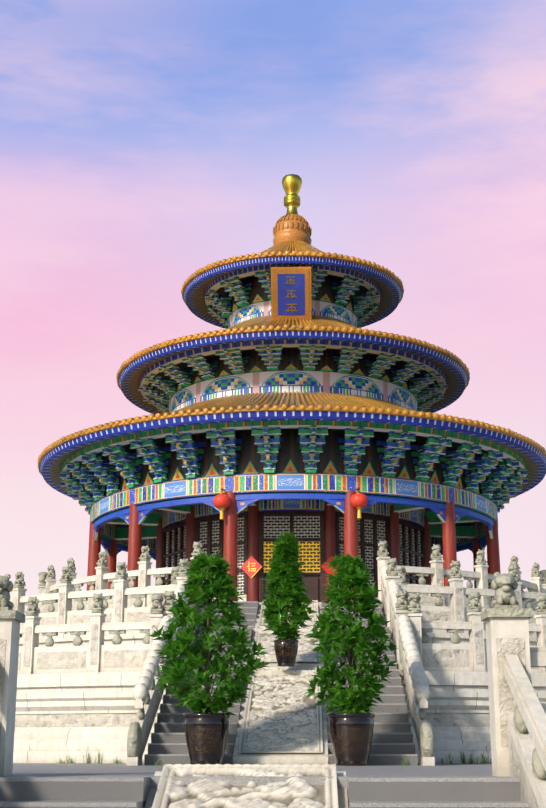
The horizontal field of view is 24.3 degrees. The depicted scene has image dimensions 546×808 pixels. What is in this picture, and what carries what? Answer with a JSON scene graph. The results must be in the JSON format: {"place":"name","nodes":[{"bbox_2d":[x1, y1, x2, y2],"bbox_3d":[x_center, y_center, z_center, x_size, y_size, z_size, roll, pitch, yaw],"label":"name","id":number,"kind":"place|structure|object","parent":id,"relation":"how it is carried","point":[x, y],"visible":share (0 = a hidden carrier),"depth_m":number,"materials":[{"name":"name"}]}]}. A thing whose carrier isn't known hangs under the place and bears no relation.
{"place":"outdoors","nodes":[
{"label":"outdoors","id":0,"kind":"place"},
{"bbox_2d":[0,602,545,807],"bbox_3d":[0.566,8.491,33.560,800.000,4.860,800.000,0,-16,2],"label":"terrace","id":1,"kind":"structure","parent":0,"point":[59,716],"depth_m":22.15,"materials":[{"name":"stone"}]},
{"bbox_2d":[183,713,230,764],"bbox_3d":[-0.926,4.686,17.686,0.672,0.700,0.672,0,-16,2],"label":"pot","id":2,"kind":"object","parent":1,"relation":"on","point":[206,735],"visible":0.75,"depth_m":17.46,"materials":[{"name":"ceramic"}]},
{"bbox_2d":[148,549,269,718],"bbox_3d":[-0.898,3.308,18.081,1.726,2.508,1.552,0,-16,2],"label":"tree","id":3,"kind":"object","parent":2,"relation":"in","point":[221,587],"visible":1,"depth_m":17.85,"materials":[{"name":"green plant"}]},
{"bbox_2d":[0,600,529,807],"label":"stairs","id":4,"kind":"structure","parent":1,"relation":"on","point":[279,720],"depth_m":8.96,"materials":[{"name":"stone"}]},
{"bbox_2d":[0,541,545,807],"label":"balustrades","id":5,"kind":"object","parent":1,"relation":"on","point":[505,612],"visible":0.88,"depth_m":22.53,"materials":[{"name":"stone"}]},
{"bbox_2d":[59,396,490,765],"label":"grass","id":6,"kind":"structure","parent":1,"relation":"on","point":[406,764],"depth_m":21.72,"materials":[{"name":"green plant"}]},
{"bbox_2d":[273,639,298,666],"bbox_3d":[0.226,4.298,21.808,0.441,0.440,0.441,0,-16,2],"label":"pot","id":7,"kind":"object","parent":1,"relation":"on","point":[286,650],"visible":1,"depth_m":21.66,"materials":[{"name":"ceramic"}]},
{"bbox_2d":[260,531,318,643],"bbox_3d":[0.160,3.225,22.115,0.984,2.079,1.102,10,-18,-32],"label":"tree","id":8,"kind":"object","parent":7,"relation":"in","point":[286,585],"visible":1,"depth_m":21.93,"materials":[{"name":"green plant"}]},
{"bbox_2d":[87,331,500,602],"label":"facade","id":9,"kind":"structure","parent":1,"relation":"on","point":[411,522],"depth_m":31.40,"materials":[{"name":"wood"}]},
{"bbox_2d":[213,266,367,578],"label":"decorations","id":10,"kind":"object","parent":9,"relation":"attached to","point":[291,293],"visible":0.94,"depth_m":33.85,"materials":[{"name":"red metal"}]},
{"bbox_2d":[38,174,545,514],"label":"roofs","id":11,"kind":"structure","parent":9,"relation":"on","point":[186,392],"depth_m":32.33,"materials":[{"name":"tile"}]},
{"bbox_2d":[327,713,374,765],"bbox_3d":[1.093,4.671,17.630,0.672,0.700,0.672,0,-16,2],"label":"pot","id":12,"kind":"object","parent":1,"relation":"on","point":[351,736],"visible":1,"depth_m":17.40,"materials":[{"name":"ceramic"}]},
{"bbox_2d":[304,553,397,714],"bbox_3d":[1.113,3.326,18.027,1.394,2.444,1.380,0,-16,2],"label":"tree","id":13,"kind":"object","parent":12,"relation":"in","point":[349,575],"visible":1,"depth_m":17.82,"materials":[{"name":"green plant"}]},
{"bbox_2d":[0,0,545,614],"label":"sky","id":14,"kind":"structure","parent":0,"point":[145,145],"materials":[{"name":"pink"}]}
]}

